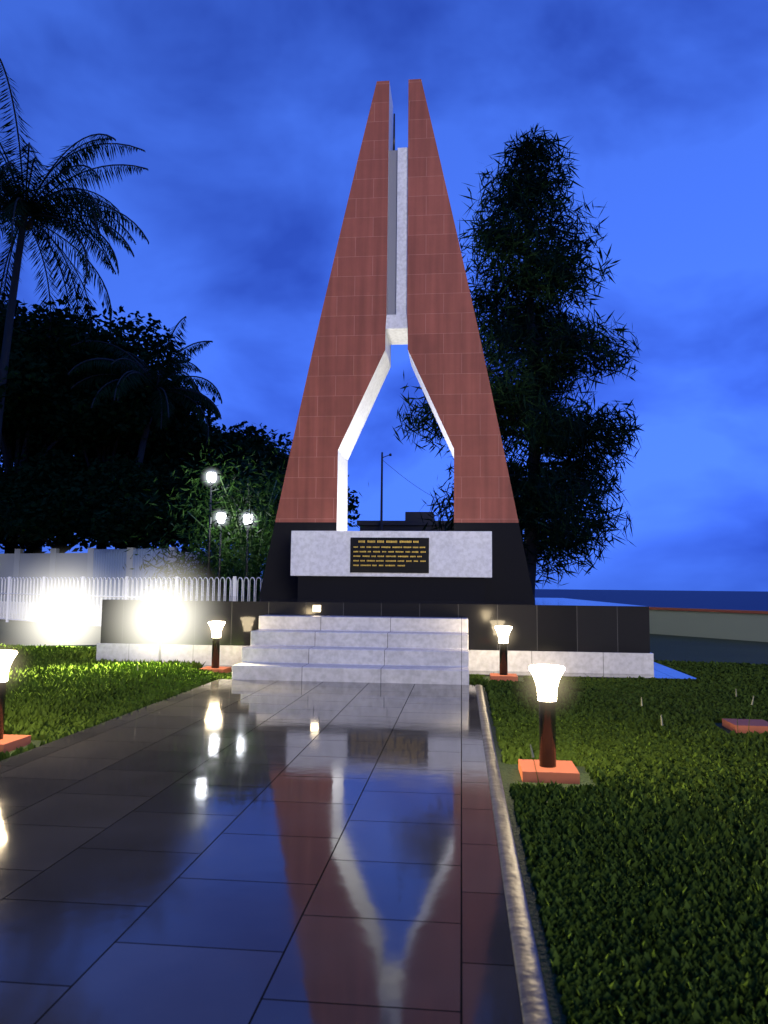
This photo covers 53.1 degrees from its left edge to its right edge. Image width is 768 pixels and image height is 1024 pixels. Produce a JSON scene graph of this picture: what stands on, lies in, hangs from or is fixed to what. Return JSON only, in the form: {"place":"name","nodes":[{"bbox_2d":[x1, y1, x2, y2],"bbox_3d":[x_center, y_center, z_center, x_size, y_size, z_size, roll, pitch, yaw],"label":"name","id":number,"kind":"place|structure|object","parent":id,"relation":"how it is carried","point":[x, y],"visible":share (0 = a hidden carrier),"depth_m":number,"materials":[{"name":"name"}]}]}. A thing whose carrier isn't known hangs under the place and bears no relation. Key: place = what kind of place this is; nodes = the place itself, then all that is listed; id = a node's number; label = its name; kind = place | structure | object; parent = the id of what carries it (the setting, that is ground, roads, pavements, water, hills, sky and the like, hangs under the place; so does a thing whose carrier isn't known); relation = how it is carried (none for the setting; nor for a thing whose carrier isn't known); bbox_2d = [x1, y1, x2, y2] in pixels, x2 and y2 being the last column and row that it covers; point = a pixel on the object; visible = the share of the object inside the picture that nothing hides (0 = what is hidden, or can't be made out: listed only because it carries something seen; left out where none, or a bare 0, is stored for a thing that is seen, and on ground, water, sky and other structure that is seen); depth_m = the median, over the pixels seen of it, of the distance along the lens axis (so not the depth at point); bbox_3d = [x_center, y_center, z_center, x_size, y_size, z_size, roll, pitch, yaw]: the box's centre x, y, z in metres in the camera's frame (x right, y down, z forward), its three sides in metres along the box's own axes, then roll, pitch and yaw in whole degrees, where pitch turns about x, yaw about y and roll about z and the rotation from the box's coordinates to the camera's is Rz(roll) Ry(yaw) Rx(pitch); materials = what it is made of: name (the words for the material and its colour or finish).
{"place":"outdoors","nodes":[
{"label":"outdoors","id":0,"kind":"place"},
{"bbox_2d":[0,679,521,1023],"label":"granite path","id":1,"kind":"structure","parent":0,"point":[225,851],"depth_m":3.53,"materials":[{"name":"grey stone"}]},
{"bbox_2d":[232,615,468,684],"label":"marble steps","id":2,"kind":"structure","parent":1,"relation":"on","point":[391,649],"depth_m":10.97,"materials":[{"name":"white stone"}]},
{"bbox_2d":[0,613,767,1023],"bbox_3d":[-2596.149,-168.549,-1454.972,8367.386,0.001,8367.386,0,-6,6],"label":"lawn ground","id":3,"kind":"structure","parent":0,"point":[662,647],"depth_m":15.63,"materials":[{"name":"green plant"}]},
{"bbox_2d":[0,650,30,752],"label":"bollard light","id":4,"kind":"object","parent":3,"relation":"on","point":[8,743],"visible":1,"depth_m":6.10,"materials":[{"name":"white glass"}]},
{"bbox_2d":[1,501,87,552],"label":"shrub","id":5,"kind":"object","parent":3,"relation":"on","point":[58,546],"visible":0.15,"depth_m":34.15,"materials":[{"name":"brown plant"}]},
{"bbox_2d":[0,467,128,553],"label":"tree","id":6,"kind":"object","parent":5,"relation":"attached to","point":[20,523],"visible":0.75,"depth_m":31.89,"materials":[{"name":"green plant"}]},
{"bbox_2d":[56,613,71,644],"bbox_3d":[-6.921,2.553,16.659,0.320,0.725,0.178,0,-6,6],"label":"flood light","id":7,"kind":"object","parent":3,"relation":"on","point":[64,617],"visible":0.9,"depth_m":16.62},
{"bbox_2d":[0,58,148,442],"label":"palm tree","id":8,"kind":"object","parent":3,"relation":"on","point":[6,343],"visible":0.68,"depth_m":33.95,"materials":[{"name":"brown plant"}]},
{"bbox_2d":[0,61,148,340],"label":"coconut palm fronds","id":9,"kind":"object","parent":8,"relation":"attached to","point":[28,205],"visible":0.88,"depth_m":33.93,"materials":[{"name":"green plant"}]},
{"bbox_2d":[0,547,216,615],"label":"compound wall","id":10,"kind":"structure","parent":3,"relation":"on","point":[92,562],"depth_m":31.91,"materials":[{"name":"white paint"}]},
{"bbox_2d":[0,643,226,760],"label":"lawn","id":11,"kind":"structure","parent":3,"relation":"on","point":[39,700],"depth_m":9.21,"materials":[{"name":"green plant"}]},
{"bbox_2d":[0,576,262,627],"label":"bow top railing","id":12,"kind":"object","parent":3,"relation":"on","point":[7,608],"visible":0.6,"depth_m":23.13,"materials":[{"name":"white metal"}]},
{"bbox_2d":[67,316,221,548],"bbox_3d":[-11.817,-2.080,37.823,7.286,14.286,7.273,2,-6,-13],"label":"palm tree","id":13,"kind":"object","parent":3,"relation":"on","point":[141,449],"visible":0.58,"depth_m":37.85,"materials":[{"name":"brown plant"}]},
{"bbox_2d":[27,453,209,548],"bbox_3d":[-11.221,-0.441,36.618,8.197,4.952,9.933,0,-6,6],"label":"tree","id":14,"kind":"object","parent":13,"relation":"attached to","point":[127,481],"visible":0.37,"depth_m":33.97,"materials":[{"name":"green plant"}]},
{"bbox_2d":[68,317,222,458],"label":"coconut palm fronds","id":15,"kind":"object","parent":13,"relation":"attached to","point":[129,381],"visible":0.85,"depth_m":37.36,"materials":[{"name":"green plant"}]},
{"bbox_2d":[151,611,170,660],"bbox_3d":[-3.539,2.051,12.229,0.320,0.930,0.162,0,-6,6],"label":"flood light","id":16,"kind":"object","parent":3,"relation":"on","point":[160,617],"visible":0.9,"depth_m":12.20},
{"bbox_2d":[126,528,199,551],"bbox_3d":[-8.245,2.135,33.370,6.232,5.090,4.446,2,-6,-15],"label":"shrub","id":17,"kind":"object","parent":3,"relation":"on","point":[174,545],"visible":0.07,"depth_m":33.00,"materials":[{"name":"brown plant"}]},
{"bbox_2d":[90,476,271,556],"bbox_3d":[-8.309,0.284,33.000,8.918,3.768,7.430,0,-6,6],"label":"tree","id":18,"kind":"object","parent":17,"relation":"attached to","point":[142,513],"visible":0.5,"depth_m":30.91,"materials":[{"name":"green plant"}]},
{"bbox_2d":[123,498,271,596],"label":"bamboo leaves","id":19,"kind":"object","parent":3,"relation":"on","point":[200,567],"visible":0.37,"depth_m":24.76,"materials":[{"name":"green plant"}]},
{"bbox_2d":[156,538,254,596],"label":"plant stems","id":20,"kind":"object","parent":3,"relation":"on","point":[189,574],"visible":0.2,"depth_m":24.93,"materials":[{"name":"green plant"}]},
{"bbox_2d":[206,470,216,595],"bbox_3d":[-5.151,1.095,22.631,0.340,4.730,0.340,0,-6,6],"label":"garden lantern","id":21,"kind":"object","parent":3,"relation":"on","point":[211,475],"visible":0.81,"depth_m":22.71,"materials":[{"name":"black"}]},
{"bbox_2d":[200,621,230,672],"bbox_3d":[-2.530,2.030,11.568,0.380,0.765,0.380,0,-6,6],"label":"bollard light","id":22,"kind":"object","parent":3,"relation":"on","point":[216,627],"visible":1,"depth_m":11.52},
{"bbox_2d":[216,510,226,595],"bbox_3d":[-4.848,1.702,22.641,0.340,3.530,0.340,0,-6,6],"label":"garden lantern","id":23,"kind":"object","parent":3,"relation":"on","point":[221,513],"visible":0.67,"depth_m":22.68,"materials":[{"name":"black"}]},
{"bbox_2d":[187,478,278,594],"bbox_3d":[-3.609,1.124,23.651,3.765,4.914,3.780,5,-7,-36],"label":"bamboo clump","id":24,"kind":"object","parent":3,"relation":"on","point":[241,540],"visible":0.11,"depth_m":23.68,"materials":[{"name":"green plant"}]},
{"bbox_2d":[144,436,368,595],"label":"bamboo clump leaves","id":25,"kind":"object","parent":24,"relation":"on","point":[264,542],"visible":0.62,"depth_m":23.41,"materials":[{"name":"green plant"}]},
{"bbox_2d":[243,512,253,594],"bbox_3d":[-4.013,1.718,22.454,0.340,3.480,0.340,0,-6,6],"label":"garden lantern","id":26,"kind":"object","parent":3,"relation":"on","point":[246,520],"visible":0.62,"depth_m":22.48,"materials":[{"name":"black"}]},
{"bbox_2d":[0,656,767,1023],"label":"lawn grass","id":27,"kind":"structure","parent":3,"relation":"on","point":[684,872],"depth_m":3.95,"materials":[{"name":"green plant"}]},
{"bbox_2d":[80,657,695,679],"bbox_3d":[0.212,3.035,17.226,9.880,0.125,11.350,0,-6,6],"label":"podium apron","id":28,"kind":"object","parent":3,"relation":"on","point":[660,671],"visible":0.07,"depth_m":11.61,"materials":[{"name":"stone"}]},
{"bbox_2d":[96,643,653,673],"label":"stone plinth","id":29,"kind":"structure","parent":28,"relation":"on","point":[588,662],"depth_m":11.93,"materials":[{"name":"white stone"}]},
{"bbox_2d":[100,595,649,652],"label":"low wall","id":30,"kind":"structure","parent":28,"relation":"on","point":[558,624],"depth_m":12.25,"materials":[{"name":"black stone"}]},
{"bbox_2d":[313,605,320,611],"bbox_3d":[-1.076,1.550,12.331,0.120,0.100,0.032,0,-6,6],"label":"step light","id":31,"kind":"object","parent":30,"relation":"attached to","point":[316,608],"visible":1,"depth_m":12.31,"materials":[{"name":"beige"}]},
{"bbox_2d":[259,81,392,597],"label":"monument slab","id":32,"kind":"structure","parent":30,"relation":"on","point":[349,366],"depth_m":17.64,"materials":[{"name":"brown tile"}]},
{"bbox_2d":[298,576,484,600],"bbox_3d":[0.147,1.604,16.177,3.900,0.477,0.420,0,-6,6],"label":"monument base","id":33,"kind":"object","parent":30,"relation":"on","point":[394,588],"visible":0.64,"depth_m":15.97,"materials":[{"name":"black stone"}]},
{"bbox_2d":[290,531,491,577],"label":"stone slab","id":34,"kind":"structure","parent":33,"relation":"on","point":[451,553],"depth_m":15.95,"materials":[{"name":"grey stone"}]},
{"bbox_2d":[350,537,428,572],"bbox_3d":[0.114,0.897,15.947,1.640,0.730,0.033,0,-6,6],"label":"plaque","id":35,"kind":"object","parent":34,"relation":"attached to","point":[389,555],"visible":1,"depth_m":15.94,"materials":[{"name":"black"}]},
{"bbox_2d":[407,79,533,599],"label":"monument slab","id":36,"kind":"structure","parent":30,"relation":"on","point":[446,356],"depth_m":17.37,"materials":[{"name":"brown tile"}]},
{"bbox_2d":[357,512,453,530],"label":"distant shed","id":37,"kind":"structure","parent":3,"relation":"on","point":[412,522],"depth_m":42.27,"materials":[{"name":"grey"}]},
{"bbox_2d":[380,452,445,530],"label":"utility pole","id":38,"kind":"object","parent":3,"relation":"on","point":[381,510],"visible":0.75,"depth_m":41.49,"materials":[{"name":"grey metal"}]},
{"bbox_2d":[137,664,753,826],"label":"grass seed stalks","id":39,"kind":"object","parent":3,"relation":"on","point":[532,754],"depth_m":5.00,"materials":[{"name":"yellow"}]},
{"bbox_2d":[490,626,517,681],"bbox_3d":[1.718,2.022,11.039,0.380,0.765,0.380,0,-6,6],"label":"bollard light","id":40,"kind":"object","parent":3,"relation":"on","point":[503,632],"visible":1,"depth_m":10.98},
{"bbox_2d":[475,685,552,1023],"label":"path kerbs","id":41,"kind":"structure","parent":3,"relation":"on","point":[534,1004],"depth_m":3.12,"materials":[{"name":"grey stone"}]},
{"bbox_2d":[393,123,644,597],"bbox_3d":[4.660,-4.861,27.195,8.852,18.125,9.399,0,-6,6],"label":"casuarina","id":42,"kind":"object","parent":3,"relation":"on","point":[571,436],"depth_m":25.96,"materials":[{"name":"green plant"}]},
{"bbox_2d":[518,664,579,783],"bbox_3d":[1.148,1.463,5.395,0.380,0.765,0.380,0,-6,6],"label":"bollard light","id":43,"kind":"object","parent":3,"relation":"on","point":[548,765],"visible":1,"depth_m":5.34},
{"bbox_2d":[722,718,767,732],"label":"lamp base slab","id":44,"kind":"object","parent":3,"relation":"on","point":[757,725],"visible":1,"depth_m":7.12,"materials":[{"name":"brown ceramic"}]},
{"bbox_3d":[-18.181,-1.038,39.032,7.806,12.304,8.674,0,-6,6],"label":"broadleaf trunk","id":45,"kind":"object","parent":3,"relation":"on","visible":0},
{"bbox_2d":[0,335,138,466],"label":"tree","id":46,"kind":"object","parent":45,"relation":"attached to","point":[92,435],"visible":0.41,"depth_m":37.48,"materials":[{"name":"green plant"}]},
{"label":"broadleaf trunk","id":47,"kind":"object","parent":3,"relation":"on","visible":0},
{"bbox_2d":[5,357,219,465],"bbox_3d":[-14.533,-5.276,41.458,10.587,6.054,12.649,4,-7,-31],"label":"tree","id":48,"kind":"object","parent":47,"relation":"attached to","point":[129,413],"visible":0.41,"depth_m":38.09,"materials":[{"name":"green plant"}]},
{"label":"broadleaf tree trunk","id":49,"kind":"object","parent":3,"relation":"on","visible":0},
{"bbox_2d":[0,293,189,402],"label":"tree","id":50,"kind":"object","parent":49,"relation":"on","point":[67,331],"visible":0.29,"depth_m":38.94,"materials":[{"name":"green plant"}]},
{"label":"broadleaf tree trunk","id":51,"kind":"object","parent":3,"relation":"on","visible":0},
{"bbox_2d":[66,408,276,475],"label":"tree","id":52,"kind":"object","parent":51,"relation":"on","point":[248,431],"visible":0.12,"depth_m":44.03,"materials":[{"name":"green plant"}]},
{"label":"broadleaf tree trunk","id":53,"kind":"object","parent":3,"relation":"on","visible":0},
{"bbox_2d":[128,423,292,514],"bbox_3d":[-8.653,-2.053,41.487,10.957,5.570,11.261,0,-6,6],"label":"tree","id":54,"kind":"object","parent":53,"relation":"attached to","point":[256,447],"visible":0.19,"depth_m":39.98,"materials":[{"name":"green plant"}]},
{"bbox_3d":[-6.039,1.579,35.749,5.594,6.708,4.206,0,-6,6],"label":"broadleaf tree trunk","id":55,"kind":"object","parent":3,"relation":"on","visible":0},
{"bbox_2d":[195,452,361,527],"bbox_3d":[-5.972,-0.835,35.507,9.053,4.152,6.860,-1,-6,13],"label":"tree","id":56,"kind":"object","parent":55,"relation":"attached to","point":[279,462],"visible":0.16,"depth_m":34.21,"materials":[{"name":"green plant"}]},
{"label":"broadleaf trunk","id":57,"kind":"object","parent":3,"relation":"on","visible":0},
{"bbox_2d":[0,444,140,545],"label":"tree","id":58,"kind":"object","parent":57,"relation":"attached to","point":[53,469],"visible":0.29,"depth_m":36.34,"materials":[{"name":"green plant"}]},
{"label":"broadleaf trunk","id":59,"kind":"object","parent":3,"relation":"on","visible":0},
{"bbox_2d":[0,304,77,444],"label":"tree","id":60,"kind":"object","parent":59,"relation":"attached to","point":[28,368],"visible":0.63,"depth_m":36.34,"materials":[{"name":"green plant"}]},
{"bbox_2d":[0,0,767,590],"label":"sky","id":61,"kind":"structure","parent":0,"point":[249,118],"materials":[{"name":"blue"}]},
{"bbox_2d":[386,147,407,344],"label":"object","id":62,"kind":"object","parent":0,"point":[396,326],"visible":0.86,"depth_m":17.86,"materials":[{"name":"grey stone"}]},
{"bbox_2d":[393,113,394,149],"bbox_3d":[0.241,-9.016,18.443,0.060,1.150,0.060,0,-6,6],"label":"monument rod","id":63,"kind":"object","parent":62,"relation":"on","point":[394,131],"visible":0.65,"depth_m":18.43,"materials":[{"name":"grey metal"}]},
{"bbox_2d":[232,589,767,610],"bbox_3d":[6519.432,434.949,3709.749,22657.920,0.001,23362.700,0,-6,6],"label":"sea water","id":64,"kind":"structure","parent":0,"point":[744,600],"depth_m":297.11,"materials":[{"name":"blue liquid"}]},
{"bbox_2d":[649,607,767,641],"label":"sea wall","id":65,"kind":"structure","parent":0,"point":[748,625],"depth_m":21.23,"materials":[{"name":"grey concrete"}]}
]}

